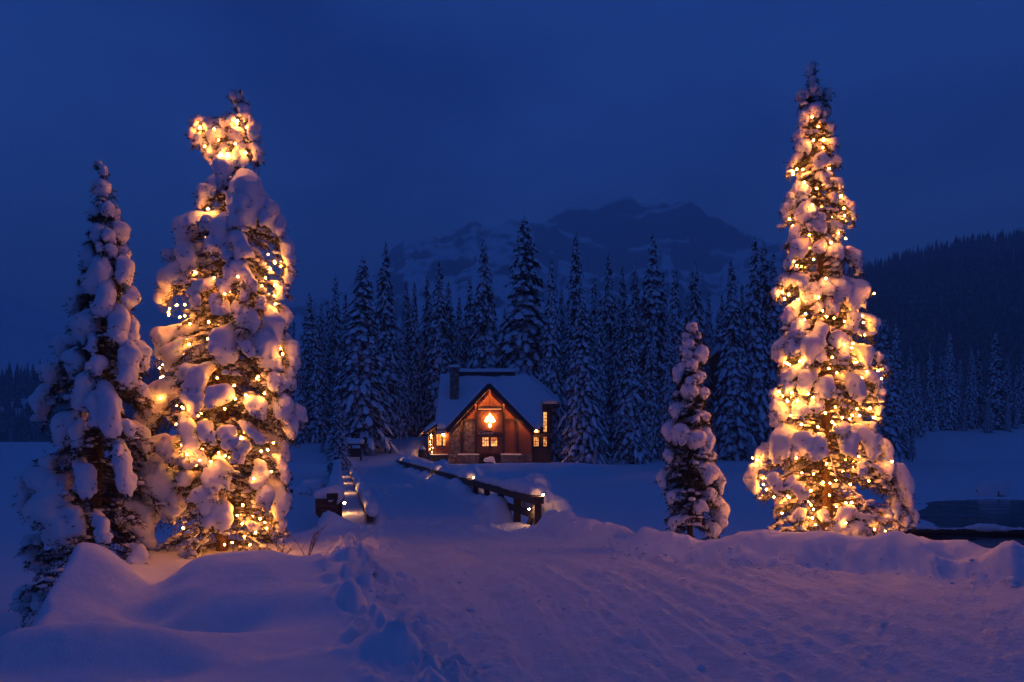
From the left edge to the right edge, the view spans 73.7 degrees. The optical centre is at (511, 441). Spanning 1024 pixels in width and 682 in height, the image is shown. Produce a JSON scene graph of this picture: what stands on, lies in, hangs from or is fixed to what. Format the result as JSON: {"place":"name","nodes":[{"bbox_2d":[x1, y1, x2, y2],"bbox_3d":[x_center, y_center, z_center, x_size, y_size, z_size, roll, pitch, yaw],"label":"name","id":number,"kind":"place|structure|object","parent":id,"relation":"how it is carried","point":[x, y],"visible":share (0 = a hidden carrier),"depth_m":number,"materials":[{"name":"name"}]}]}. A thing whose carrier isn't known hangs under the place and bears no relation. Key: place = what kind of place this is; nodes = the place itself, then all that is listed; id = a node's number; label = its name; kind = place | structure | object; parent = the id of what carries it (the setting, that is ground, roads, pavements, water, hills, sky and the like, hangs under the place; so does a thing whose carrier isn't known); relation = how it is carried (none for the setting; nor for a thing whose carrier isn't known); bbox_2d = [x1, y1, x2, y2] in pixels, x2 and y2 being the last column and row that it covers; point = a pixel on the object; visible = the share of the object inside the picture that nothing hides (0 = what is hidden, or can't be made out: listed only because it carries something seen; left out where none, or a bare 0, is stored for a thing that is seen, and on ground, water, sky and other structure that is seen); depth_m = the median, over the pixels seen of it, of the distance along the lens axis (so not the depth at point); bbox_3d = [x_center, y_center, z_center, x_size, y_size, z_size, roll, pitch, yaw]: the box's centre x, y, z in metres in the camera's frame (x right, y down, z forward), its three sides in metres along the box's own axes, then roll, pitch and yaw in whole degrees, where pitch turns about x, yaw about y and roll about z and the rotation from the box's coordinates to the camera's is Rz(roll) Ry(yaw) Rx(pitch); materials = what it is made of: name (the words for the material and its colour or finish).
{"place":"outdoors","nodes":[
{"label":"outdoors","id":0,"kind":"place"},
{"bbox_2d":[0,291,184,439],"bbox_3d":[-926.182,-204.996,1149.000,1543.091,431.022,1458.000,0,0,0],"label":"snowy hillside","id":1,"kind":"structure","parent":0,"point":[29,332],"depth_m":933.21,"materials":[{"name":"snow"}]},
{"bbox_2d":[0,358,256,441],"bbox_3d":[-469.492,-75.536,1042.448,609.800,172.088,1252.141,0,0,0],"label":"lakeshore forest","id":2,"kind":"object","parent":1,"relation":"on","point":[13,427],"visible":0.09,"depth_m":502.81,"materials":[{"name":"plant"}]},
{"bbox_2d":[418,446,426,458],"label":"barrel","id":3,"kind":"object","parent":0,"point":[422,451],"visible":0.98,"depth_m":76.66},
{"bbox_2d":[0,422,1023,681],"bbox_3d":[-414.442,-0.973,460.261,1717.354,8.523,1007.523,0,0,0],"label":"snow bank","id":4,"kind":"structure","parent":0,"point":[212,614],"depth_m":7.40,"materials":[{"name":"white snow"}]},
{"bbox_2d":[7,160,165,623],"bbox_3d":[-7.001,-0.844,11.332,2.517,7.703,2.188,0,0,0],"label":"spruce tree","id":5,"kind":"object","parent":4,"relation":"on","point":[51,495],"visible":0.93,"depth_m":11.01,"materials":[{"name":"white plant"}]},
{"bbox_2d":[133,88,309,558],"bbox_3d":[-5.205,-2.040,12.522,3.196,8.919,2.520,0,0,24],"label":"spruce tree","id":6,"kind":"object","parent":4,"relation":"on","point":[253,326],"visible":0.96,"depth_m":11.91,"materials":[{"name":"white plant"}]},
{"bbox_2d":[159,119,283,545],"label":"string lights","id":7,"kind":"object","parent":6,"relation":"attached to","point":[217,377],"visible":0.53,"depth_m":11.90,"materials":[{"name":"yellow"}]},
{"bbox_2d":[291,349,310,443],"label":"spruce tree","id":8,"kind":"object","parent":4,"relation":"on","point":[300,397],"visible":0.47,"depth_m":86.55,"materials":[{"name":"green plant"}]},
{"bbox_2d":[296,525,325,554],"bbox_3d":[-3.244,1.679,11.271,0.569,0.654,0.473,0,0,35],"label":"bare shrub","id":9,"kind":"object","parent":4,"relation":"on","point":[312,544],"visible":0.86,"depth_m":11.22,"materials":[{"name":"brown plant"}]},
{"bbox_2d":[293,292,329,435],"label":"spruce tree","id":10,"kind":"object","parent":4,"relation":"on","point":[307,338],"visible":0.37,"depth_m":89.48,"materials":[{"name":"green plant"}]},
{"bbox_2d":[303,315,330,442],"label":"spruce tree","id":11,"kind":"object","parent":4,"relation":"on","point":[317,405],"visible":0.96,"depth_m":87.41,"materials":[{"name":"green plant"}]},
{"bbox_2d":[319,302,333,433],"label":"spruce tree","id":12,"kind":"object","parent":4,"relation":"on","point":[323,336],"visible":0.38,"depth_m":92.64,"materials":[{"name":"green plant"}]},
{"bbox_2d":[324,301,330,372],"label":"spruce tree","id":13,"kind":"object","parent":4,"relation":"on","point":[327,313],"visible":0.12,"depth_m":99.77,"materials":[{"name":"green plant"}]},
{"bbox_2d":[326,272,347,436],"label":"spruce tree","id":14,"kind":"object","parent":4,"relation":"on","point":[335,350],"visible":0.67,"depth_m":94.28,"materials":[{"name":"green plant"}]},
{"bbox_2d":[324,394,355,473],"bbox_3d":[-15.950,-0.579,63.115,3.157,7.659,3.064,0,-1,-27],"label":"spruce tree","id":15,"kind":"object","parent":4,"relation":"on","point":[338,443],"visible":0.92,"depth_m":62.72,"materials":[{"name":"green plant"}]},
{"bbox_2d":[339,292,347,369],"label":"spruce tree","id":16,"kind":"object","parent":4,"relation":"on","point":[344,320],"visible":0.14,"depth_m":100.71,"materials":[{"name":"green plant"}]},
{"bbox_2d":[345,438,364,460],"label":"notice kiosk","id":17,"kind":"object","parent":4,"relation":"on","point":[355,452],"visible":0.88,"depth_m":73.92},
{"bbox_2d":[321,258,398,454],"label":"spruce tree","id":18,"kind":"object","parent":4,"relation":"on","point":[362,407],"visible":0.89,"depth_m":78.97,"materials":[{"name":"green plant"}]},
{"bbox_2d":[370,318,388,440],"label":"spruce tree","id":19,"kind":"object","parent":4,"relation":"on","point":[376,376],"visible":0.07,"depth_m":85.80,"materials":[{"name":"green plant"}]},
{"bbox_2d":[372,243,409,439],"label":"spruce tree","id":20,"kind":"object","parent":4,"relation":"on","point":[386,331],"visible":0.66,"depth_m":91.39,"materials":[{"name":"green plant"}]},
{"bbox_2d":[388,299,398,420],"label":"spruce tree","id":21,"kind":"object","parent":4,"relation":"on","point":[393,310],"visible":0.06,"depth_m":101.76,"materials":[{"name":"green plant"}]},
{"bbox_2d":[390,321,412,438],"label":"spruce tree","id":22,"kind":"object","parent":4,"relation":"on","point":[402,396],"visible":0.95,"depth_m":91.56,"materials":[{"name":"green plant"}]},
{"bbox_2d":[399,281,420,436],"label":"spruce tree","id":23,"kind":"object","parent":4,"relation":"on","point":[406,318],"visible":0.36,"depth_m":97.64,"materials":[{"name":"green plant"}]},
{"bbox_2d":[406,280,425,436],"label":"spruce tree","id":24,"kind":"object","parent":4,"relation":"on","point":[415,393],"visible":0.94,"depth_m":96.48,"materials":[{"name":"green plant"}]},
{"bbox_2d":[417,273,433,436],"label":"spruce tree","id":25,"kind":"object","parent":4,"relation":"on","point":[426,317],"visible":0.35,"depth_m":99.52,"materials":[{"name":"green plant"}]},
{"bbox_2d":[421,262,453,436],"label":"spruce tree","id":26,"kind":"object","parent":4,"relation":"on","point":[439,358],"visible":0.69,"depth_m":95.24,"materials":[{"name":"green plant"}]},
{"bbox_2d":[444,282,456,373],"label":"spruce tree","id":27,"kind":"object","parent":4,"relation":"on","point":[451,315],"visible":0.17,"depth_m":102.69,"materials":[{"name":"green plant"}]},
{"bbox_2d":[452,296,465,367],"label":"spruce tree","id":28,"kind":"object","parent":4,"relation":"on","point":[458,355],"visible":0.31,"depth_m":99.50,"materials":[{"name":"green plant"}]},
{"bbox_2d":[462,278,476,368],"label":"spruce tree","id":29,"kind":"object","parent":4,"relation":"on","point":[468,330],"visible":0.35,"depth_m":100.50,"materials":[{"name":"green plant"}]},
{"bbox_2d":[467,240,504,368],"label":"spruce tree","id":30,"kind":"object","parent":4,"relation":"on","point":[486,353],"visible":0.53,"depth_m":92.25,"materials":[{"name":"green plant"}]},
{"bbox_2d":[425,364,560,463],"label":"timber lodge","id":31,"kind":"structure","parent":4,"relation":"on","point":[492,415],"depth_m":78.00,"materials":[{"name":"red wood"}]},
{"bbox_2d":[436,434,441,445],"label":"window","id":32,"kind":"structure","parent":31,"relation":"in","point":[438,437],"depth_m":79.15,"materials":[{"name":"yellow"}]},
{"bbox_2d":[477,437,488,453],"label":"door","id":33,"kind":"structure","parent":31,"relation":"in","point":[482,442],"depth_m":77.84,"materials":[{"name":"brown wood"}]},
{"bbox_2d":[490,437,501,453],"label":"door","id":34,"kind":"structure","parent":31,"relation":"in","point":[495,442],"depth_m":77.84,"materials":[{"name":"brown wood"}]},
{"bbox_2d":[533,436,538,446],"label":"window","id":35,"kind":"structure","parent":31,"relation":"in","point":[535,438],"depth_m":79.49,"materials":[{"name":"yellow"}]},
{"bbox_2d":[543,411,547,432],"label":"window","id":36,"kind":"structure","parent":31,"relation":"in","point":[545,413],"depth_m":81.20,"materials":[{"name":"yellow"}]},
{"bbox_2d":[491,290,499,367],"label":"spruce tree","id":37,"kind":"object","parent":4,"relation":"on","point":[496,340],"visible":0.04,"depth_m":106.56,"materials":[{"name":"green plant"}]},
{"bbox_2d":[500,306,510,367],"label":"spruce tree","id":38,"kind":"object","parent":4,"relation":"on","point":[504,332],"visible":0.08,"depth_m":98.61,"materials":[{"name":"green plant"}]},
{"bbox_2d":[494,217,567,453],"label":"spruce tree","id":39,"kind":"object","parent":4,"relation":"on","point":[525,320],"visible":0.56,"depth_m":90.58,"materials":[{"name":"green plant"}]},
{"bbox_2d":[538,261,567,461],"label":"spruce tree","id":40,"kind":"object","parent":4,"relation":"on","point":[551,380],"visible":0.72,"depth_m":85.37,"materials":[{"name":"green plant"}]},
{"bbox_2d":[556,284,565,368],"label":"spruce tree","id":41,"kind":"object","parent":4,"relation":"on","point":[561,317],"visible":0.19,"depth_m":100.79,"materials":[{"name":"green plant"}]},
{"bbox_2d":[558,311,575,460],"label":"spruce tree","id":42,"kind":"object","parent":4,"relation":"on","point":[567,351],"visible":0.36,"depth_m":91.42,"materials":[{"name":"green plant"}]},
{"bbox_2d":[560,231,589,374],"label":"spruce tree","id":43,"kind":"object","parent":4,"relation":"on","point":[576,288],"visible":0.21,"depth_m":95.61,"materials":[{"name":"green plant"}]},
{"bbox_2d":[557,295,610,463],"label":"spruce tree","id":44,"kind":"object","parent":4,"relation":"on","point":[582,415],"visible":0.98,"depth_m":76.12,"materials":[{"name":"green plant"}]},
{"bbox_2d":[587,276,599,371],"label":"spruce tree","id":45,"kind":"object","parent":4,"relation":"on","point":[593,313],"visible":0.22,"depth_m":102.84,"materials":[{"name":"green plant"}]},
{"bbox_2d":[591,295,611,459],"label":"spruce tree","id":46,"kind":"object","parent":4,"relation":"on","point":[599,353],"visible":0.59,"depth_m":91.52,"materials":[{"name":"green plant"}]},
{"bbox_2d":[600,253,623,456],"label":"spruce tree","id":47,"kind":"object","parent":4,"relation":"on","point":[608,317],"visible":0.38,"depth_m":97.48,"materials":[{"name":"green plant"}]},
{"bbox_2d":[604,312,622,457],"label":"spruce tree","id":48,"kind":"object","parent":4,"relation":"on","point":[615,371],"visible":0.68,"depth_m":95.44,"materials":[{"name":"green plant"}]},
{"bbox_2d":[617,266,629,379],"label":"spruce tree","id":49,"kind":"object","parent":4,"relation":"on","point":[622,314],"visible":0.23,"depth_m":105.79,"materials":[{"name":"green plant"}]},
{"bbox_2d":[607,301,650,464],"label":"spruce tree","id":50,"kind":"object","parent":4,"relation":"on","point":[630,445],"visible":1,"depth_m":78.22,"materials":[{"name":"green plant"}]},
{"bbox_2d":[623,264,640,375],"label":"spruce tree","id":51,"kind":"object","parent":4,"relation":"on","point":[636,300],"visible":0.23,"depth_m":103.51,"materials":[{"name":"green plant"}]},
{"bbox_2d":[636,286,648,436],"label":"spruce tree","id":52,"kind":"object","parent":4,"relation":"on","point":[640,325],"visible":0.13,"depth_m":100.55,"materials":[{"name":"green plant"}]},
{"bbox_2d":[642,429,651,462],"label":"spruce tree","id":53,"kind":"object","parent":4,"relation":"on","point":[646,447],"visible":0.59,"depth_m":81.84,"materials":[{"name":"green plant"}]},
{"bbox_2d":[640,314,662,461],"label":"spruce tree","id":54,"kind":"object","parent":4,"relation":"on","point":[650,404],"visible":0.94,"depth_m":85.76,"materials":[{"name":"green plant"}]},
{"bbox_2d":[636,234,667,455],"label":"spruce tree","id":55,"kind":"object","parent":4,"relation":"on","point":[654,298],"visible":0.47,"depth_m":98.32,"materials":[{"name":"green plant"}]},
{"bbox_2d":[660,271,667,348],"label":"spruce tree","id":56,"kind":"object","parent":4,"relation":"on","point":[664,306],"visible":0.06,"depth_m":103.50,"materials":[{"name":"green plant"}]},
{"bbox_2d":[657,314,676,459],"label":"spruce tree","id":57,"kind":"object","parent":4,"relation":"on","point":[666,385],"visible":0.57,"depth_m":92.42,"materials":[{"name":"green plant"}]},
{"bbox_2d":[660,268,686,420],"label":"spruce tree","id":58,"kind":"object","parent":4,"relation":"on","point":[676,329],"visible":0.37,"depth_m":96.62,"materials":[{"name":"green plant"}]},
{"bbox_2d":[680,295,690,338],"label":"spruce tree","id":59,"kind":"object","parent":4,"relation":"on","point":[686,304],"visible":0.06,"depth_m":102.85,"materials":[{"name":"green plant"}]},
{"bbox_2d":[653,322,729,539],"bbox_3d":[3.179,-0.038,12.031,1.398,4.195,1.063,0,0,0],"label":"spruce tree","id":60,"kind":"object","parent":4,"relation":"on","point":[691,439],"visible":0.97,"depth_m":11.84,"materials":[{"name":"white plant"}]},
{"bbox_2d":[683,263,715,432],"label":"spruce tree","id":61,"kind":"object","parent":4,"relation":"on","point":[694,305],"visible":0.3,"depth_m":97.69,"materials":[{"name":"green plant"}]},
{"bbox_2d":[704,293,718,450],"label":"spruce tree","id":62,"kind":"object","parent":4,"relation":"on","point":[709,330],"visible":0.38,"depth_m":101.42,"materials":[{"name":"green plant"}]},
{"bbox_2d":[714,310,721,445],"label":"spruce tree","id":63,"kind":"object","parent":4,"relation":"on","point":[716,340],"visible":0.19,"depth_m":103.84,"materials":[{"name":"green plant"}]},
{"bbox_2d":[719,294,725,337],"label":"spruce tree","id":64,"kind":"object","parent":4,"relation":"on","point":[721,314],"visible":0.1,"depth_m":107.63,"materials":[{"name":"green plant"}]},
{"bbox_2d":[710,259,758,460],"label":"spruce tree","id":65,"kind":"object","parent":4,"relation":"on","point":[731,423],"visible":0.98,"depth_m":90.97,"materials":[{"name":"green plant"}]},
{"bbox_2d":[737,286,746,352],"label":"spruce tree","id":66,"kind":"object","parent":4,"relation":"on","point":[742,303],"visible":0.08,"depth_m":100.99,"materials":[{"name":"green plant"}]},
{"bbox_2d":[746,434,754,460],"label":"spruce tree","id":67,"kind":"object","parent":4,"relation":"on","point":[750,452],"visible":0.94,"depth_m":87.82,"materials":[{"name":"green plant"}]},
{"bbox_2d":[738,237,773,459],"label":"spruce tree","id":68,"kind":"object","parent":4,"relation":"on","point":[756,380],"visible":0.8,"depth_m":92.92,"materials":[{"name":"green plant"}]},
{"bbox_2d":[756,241,776,436],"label":"spruce tree","id":69,"kind":"object","parent":4,"relation":"on","point":[764,275],"visible":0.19,"depth_m":95.30,"materials":[{"name":"green plant"}]},
{"bbox_2d":[761,250,788,441],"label":"spruce tree","id":70,"kind":"object","parent":4,"relation":"on","point":[774,314],"visible":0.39,"depth_m":94.28,"materials":[{"name":"green plant"}]},
{"bbox_2d":[741,60,922,536],"bbox_3d":[5.569,-2.363,12.356,2.912,9.183,2.512,0,0,-40],"label":"spruce tree","id":71,"kind":"object","parent":4,"relation":"on","point":[818,339],"visible":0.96,"depth_m":12.06,"materials":[{"name":"white plant"}]},
{"bbox_2d":[752,116,892,531],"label":"string lights","id":72,"kind":"object","parent":71,"relation":"attached to","point":[845,502],"visible":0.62,"depth_m":11.95,"materials":[{"name":"yellow"}]},
{"bbox_2d":[858,324,872,420],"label":"spruce tree","id":73,"kind":"object","parent":4,"relation":"on","point":[867,343],"visible":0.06,"depth_m":107.50,"materials":[{"name":"green plant"}]},
{"bbox_2d":[862,319,908,463],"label":"spruce tree","id":74,"kind":"object","parent":4,"relation":"on","point":[889,428],"visible":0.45,"depth_m":102.85,"materials":[{"name":"green plant"}]},
{"bbox_2d":[890,324,911,458],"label":"spruce tree","id":75,"kind":"object","parent":4,"relation":"on","point":[897,356],"visible":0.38,"depth_m":111.35,"materials":[{"name":"green plant"}]},
{"bbox_2d":[897,372,910,459],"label":"spruce tree","id":76,"kind":"object","parent":4,"relation":"on","point":[903,417],"visible":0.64,"depth_m":110.46,"materials":[{"name":"green plant"}]},
{"bbox_2d":[904,346,919,435],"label":"spruce tree","id":77,"kind":"object","parent":4,"relation":"on","point":[910,394],"visible":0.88,"depth_m":117.60,"materials":[{"name":"green plant"}]},
{"bbox_2d":[908,429,916,461],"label":"spruce tree","id":78,"kind":"object","parent":4,"relation":"on","point":[912,454],"visible":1,"depth_m":107.83,"materials":[{"name":"green plant"}]},
{"bbox_2d":[908,364,925,437],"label":"spruce tree","id":79,"kind":"object","parent":4,"relation":"on","point":[918,430],"visible":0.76,"depth_m":120.52,"materials":[{"name":"green plant"}]},
{"bbox_2d":[923,341,939,430],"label":"spruce tree","id":80,"kind":"object","parent":4,"relation":"on","point":[931,410],"visible":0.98,"depth_m":125.57,"materials":[{"name":"green plant"}]},
{"bbox_2d":[933,356,944,428],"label":"spruce tree","id":81,"kind":"object","parent":4,"relation":"on","point":[940,376],"visible":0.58,"depth_m":130.69,"materials":[{"name":"green plant"}]},
{"bbox_2d":[938,332,961,430],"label":"spruce tree","id":82,"kind":"object","parent":4,"relation":"on","point":[949,408],"visible":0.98,"depth_m":127.53,"materials":[{"name":"green plant"}]},
{"bbox_2d":[962,348,981,428],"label":"spruce tree","id":83,"kind":"object","parent":4,"relation":"on","point":[971,395],"visible":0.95,"depth_m":130.54,"materials":[{"name":"green plant"}]},
{"bbox_2d":[975,350,984,427],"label":"spruce tree","id":84,"kind":"object","parent":4,"relation":"on","point":[979,387],"visible":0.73,"depth_m":133.54,"materials":[{"name":"green plant"}]},
{"bbox_2d":[981,397,994,432],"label":"spruce tree","id":85,"kind":"object","parent":4,"relation":"on","point":[987,424],"visible":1,"depth_m":123.69,"materials":[{"name":"green plant"}]},
{"bbox_2d":[982,332,1013,429],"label":"spruce tree","id":86,"kind":"object","parent":4,"relation":"on","point":[996,400],"visible":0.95,"depth_m":129.33,"materials":[{"name":"green plant"}]},
{"bbox_2d":[1010,365,1022,428],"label":"spruce tree","id":87,"kind":"object","parent":4,"relation":"on","point":[1016,413],"visible":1,"depth_m":130.70,"materials":[{"name":"green plant"}]},
{"bbox_2d":[0,449,1023,636],"bbox_3d":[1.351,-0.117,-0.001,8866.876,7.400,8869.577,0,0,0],"label":"frozen lake","id":88,"kind":"structure","parent":0,"point":[634,503],"depth_m":38.31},
{"bbox_2d":[293,486,311,495],"bbox_3d":[-12.567,3.007,40.946,1.046,0.734,0.973,0,0,-34],"label":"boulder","id":89,"kind":"object","parent":88,"relation":"on","point":[302,490],"visible":0.81,"depth_m":40.64,"materials":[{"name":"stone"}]},
{"bbox_2d":[299,479,325,492],"bbox_3d":[-12.815,2.920,44.022,1.726,1.074,1.429,0,0,0],"label":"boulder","id":90,"kind":"object","parent":88,"relation":"on","point":[314,485],"visible":0.58,"depth_m":43.48,"materials":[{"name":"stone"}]},
{"bbox_2d":[327,455,573,525],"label":"timber bridge","id":91,"kind":"structure","parent":88,"relation":"on","point":[534,496],"depth_m":23.25,"materials":[{"name":"brown"}]},
{"bbox_2d":[313,485,340,517],"bbox_3d":[-5.783,2.156,21.417,0.831,1.587,0.673,0,0,0],"label":"bridge sign","id":92,"kind":"object","parent":91,"relation":"attached to","point":[323,496],"visible":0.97,"depth_m":21.20,"materials":[{"name":"brown wood"}]},
{"bbox_2d":[976,480,1010,496],"bbox_3d":[28.865,2.894,41.025,1.823,1.152,1.520,0,0,0],"label":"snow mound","id":93,"kind":"object","parent":88,"relation":"on","point":[991,488],"visible":0.84,"depth_m":40.42,"materials":[{"name":"snow"}]},
{"bbox_2d":[0,0,1023,382],"label":"sky","id":94,"kind":"structure","parent":0,"point":[390,122],"materials":[{"name":"blue"}]},
{"bbox_2d":[279,196,852,375],"bbox_3d":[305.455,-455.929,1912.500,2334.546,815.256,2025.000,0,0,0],"label":"mountain","id":95,"kind":"structure","parent":0,"point":[687,235],"depth_m":2146.58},
{"bbox_2d":[351,437,1023,681],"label":"snowy road","id":96,"kind":"structure","parent":0,"point":[618,619],"depth_m":7.07,"materials":[{"name":"white snow"}]},
{"bbox_2d":[368,428,375,455],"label":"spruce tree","id":97,"kind":"object","parent":96,"relation":"on","point":[372,453],"visible":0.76,"depth_m":77.86,"materials":[{"name":"green plant"}]},
{"bbox_2d":[321,520,1023,681],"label":"snow clods","id":98,"kind":"object","parent":96,"relation":"on","point":[1012,581],"visible":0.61,"depth_m":8.32,"materials":[{"name":"snow"}]},
{"bbox_2d":[708,342,741,401],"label":"spruce tree","id":99,"kind":"object","parent":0,"point":[714,359],"visible":0.3,"depth_m":100.00,"materials":[{"name":"plant"}]},
{"bbox_2d":[853,240,1023,397],"bbox_3d":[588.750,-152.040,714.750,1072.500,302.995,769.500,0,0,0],"label":"forested hill","id":100,"kind":"structure","parent":0,"point":[946,336],"depth_m":557.69,"materials":[{"name":"plant"}]},
{"bbox_2d":[739,228,1023,423],"bbox_3d":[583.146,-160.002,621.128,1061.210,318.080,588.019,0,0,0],"label":"hillside forest","id":101,"kind":"object","parent":100,"relation":"on","point":[945,275],"visible":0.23,"depth_m":562.73,"materials":[{"name":"plant"}]},
{"bbox_2d":[916,499,1023,547],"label":"open water","id":102,"kind":"structure","parent":0,"point":[964,513],"depth_m":30.38,"materials":[{"name":"liquid"}]},
{"bbox_2d":[900,523,1023,535],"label":"drift log","id":103,"kind":"object","parent":102,"relation":"on","point":[984,529],"visible":0.87,"depth_m":24.27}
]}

